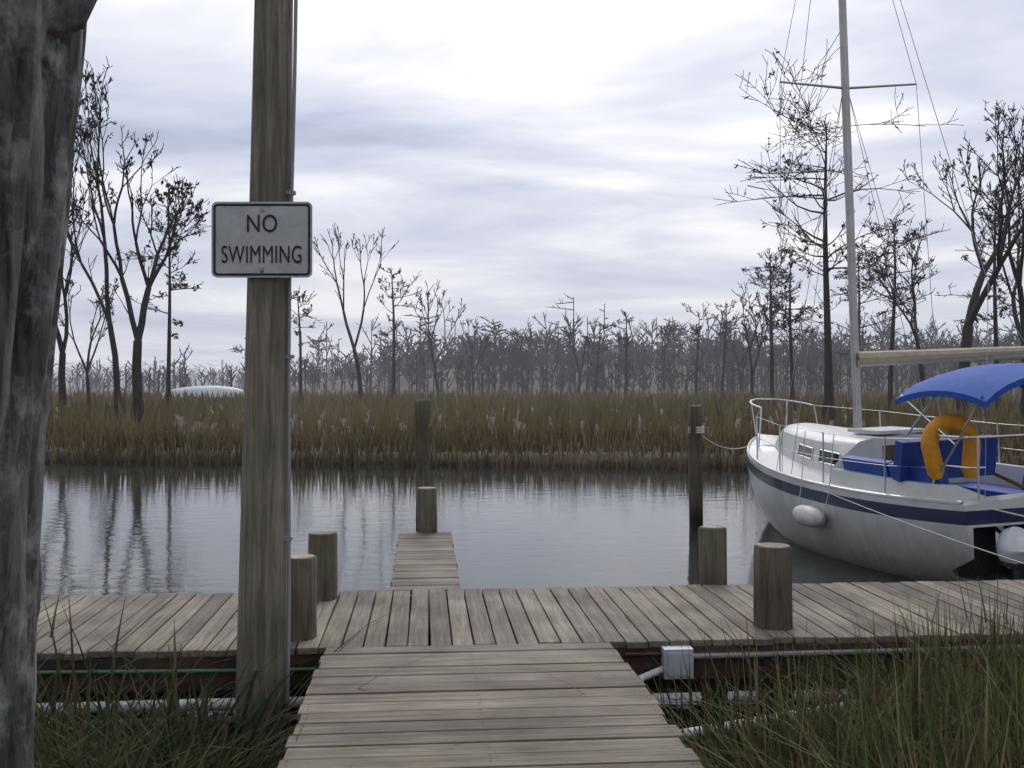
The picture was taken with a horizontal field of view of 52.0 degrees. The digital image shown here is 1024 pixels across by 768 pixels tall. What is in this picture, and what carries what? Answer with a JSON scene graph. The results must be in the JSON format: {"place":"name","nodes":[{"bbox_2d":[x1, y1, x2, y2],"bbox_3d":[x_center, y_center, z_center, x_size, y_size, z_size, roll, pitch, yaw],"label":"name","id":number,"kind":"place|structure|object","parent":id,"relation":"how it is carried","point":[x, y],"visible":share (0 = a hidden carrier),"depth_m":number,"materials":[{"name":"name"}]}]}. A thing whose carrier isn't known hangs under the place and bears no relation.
{"place":"outdoors","nodes":[
{"label":"outdoors","id":0,"kind":"place"},
{"bbox_2d":[39,463,975,767],"bbox_3d":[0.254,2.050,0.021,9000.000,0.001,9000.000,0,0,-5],"label":"river water","id":1,"kind":"structure","parent":0,"point":[123,529],"depth_m":14.99,"materials":[{"name":"grey liquid"}]},
{"bbox_2d":[235,0,297,763],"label":"utility pole","id":2,"kind":"object","parent":1,"relation":"in","point":[264,609],"visible":0.87,"depth_m":5.70,"materials":[{"name":"brown wood"}]},
{"bbox_2d":[211,202,311,277],"bbox_3d":[-1.351,-0.780,5.669,0.545,0.410,0.010,0,0,0],"label":"sign","id":3,"kind":"object","parent":2,"relation":"attached to","point":[293,229],"visible":1,"depth_m":5.67,"materials":[{"name":"grey metal"}]},
{"bbox_2d":[222,246,300,262],"bbox_3d":[-1.353,-0.701,5.668,0.431,0.095,0.002,0,0,0],"label":"word on sign","id":4,"kind":"object","parent":3,"relation":"attached to","point":[267,253],"visible":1,"depth_m":5.67,"materials":[{"name":"black paint"}]},
{"bbox_2d":[247,215,276,231],"bbox_3d":[-1.350,-0.868,5.668,0.163,0.094,0.003,0,0,-1],"label":"sign text","id":5,"kind":"object","parent":3,"relation":"attached to","point":[263,223],"visible":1,"depth_m":5.67},
{"bbox_2d":[36,580,1022,767],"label":"dock frame","id":6,"kind":"object","parent":1,"relation":"on","point":[638,664],"visible":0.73,"depth_m":6.13,"materials":[{"name":"brown wood"}]},
{"bbox_2d":[35,643,1022,766],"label":"pipes","id":7,"kind":"object","parent":6,"relation":"attached to","point":[676,659],"visible":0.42,"depth_m":6.04,"materials":[{"name":"white plastic"}]},
{"bbox_2d":[37,532,1023,767],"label":"dock deck","id":8,"kind":"structure","parent":6,"relation":"on","point":[425,712],"depth_m":6.11,"materials":[{"name":"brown wood"}]},
{"bbox_2d":[688,426,1023,563],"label":"mooring ropes","id":9,"kind":"object","parent":8,"relation":"on","point":[700,429],"visible":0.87,"depth_m":10.17,"materials":[{"name":"white fabric"}]},
{"bbox_2d":[45,401,1023,471],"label":"reed bank","id":10,"kind":"structure","parent":1,"relation":"on","point":[173,440],"depth_m":27.52,"materials":[{"name":"brown plant"}]},
{"bbox_2d":[286,399,793,734],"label":"dock pilings","id":11,"kind":"object","parent":1,"relation":"in","point":[313,576],"visible":0.43,"depth_m":7.24,"materials":[{"name":"brown wood"}]},
{"bbox_2d":[747,0,1023,581],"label":"sailboat","id":12,"kind":"object","parent":1,"relation":"on","point":[928,476],"visible":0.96,"depth_m":11.52,"materials":[{"name":"white plastic"}]},
{"bbox_2d":[45,362,1023,469],"bbox_3d":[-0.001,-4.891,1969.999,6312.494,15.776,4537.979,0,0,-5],"label":"reeds","id":13,"kind":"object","parent":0,"point":[404,384],"depth_m":38.95,"materials":[{"name":"brown plant"}]},
{"bbox_2d":[0,0,96,767],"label":"tree trunk","id":14,"kind":"object","parent":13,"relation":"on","point":[42,48],"visible":1,"depth_m":2.66,"materials":[{"name":"grey wood"}]},
{"bbox_2d":[163,386,243,401],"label":"covered boat","id":15,"kind":"object","parent":13,"relation":"on","point":[204,389],"visible":0.44,"depth_m":94.33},
{"bbox_2d":[52,360,374,386],"bbox_3d":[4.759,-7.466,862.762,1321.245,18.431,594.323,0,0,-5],"label":"bushes","id":16,"kind":"object","parent":13,"relation":"on","point":[192,376],"visible":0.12,"depth_m":713.87,"materials":[{"name":"grey plant"}]},
{"bbox_2d":[230,222,751,404],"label":"bare trees","id":17,"kind":"object","parent":13,"relation":"on","point":[393,387],"visible":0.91,"depth_m":92.06,"materials":[{"name":"grey plant"}]},
{"bbox_2d":[34,544,1023,767],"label":"marsh grass","id":18,"kind":"structure","parent":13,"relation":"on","point":[946,722],"depth_m":4.99,"materials":[{"name":"green plant"}]},
{"bbox_2d":[47,387,1023,442],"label":"marsh grass","id":19,"kind":"structure","parent":13,"relation":"on","point":[350,407],"depth_m":49.47,"materials":[{"name":"brown plant"}]},
{"bbox_2d":[52,293,1020,397],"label":"forest trees","id":20,"kind":"object","parent":13,"relation":"on","point":[528,358],"visible":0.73,"depth_m":157.53,"materials":[{"name":"grey plant"}]},
{"bbox_2d":[56,34,1023,423],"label":"trees","id":21,"kind":"object","parent":13,"relation":"on","point":[1002,228],"visible":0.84,"depth_m":51.33,"materials":[{"name":"black plant"}]},
{"bbox_2d":[53,0,1023,379],"label":"sky","id":22,"kind":"structure","parent":0,"point":[519,156],"materials":[{"name":"white"}]}
]}

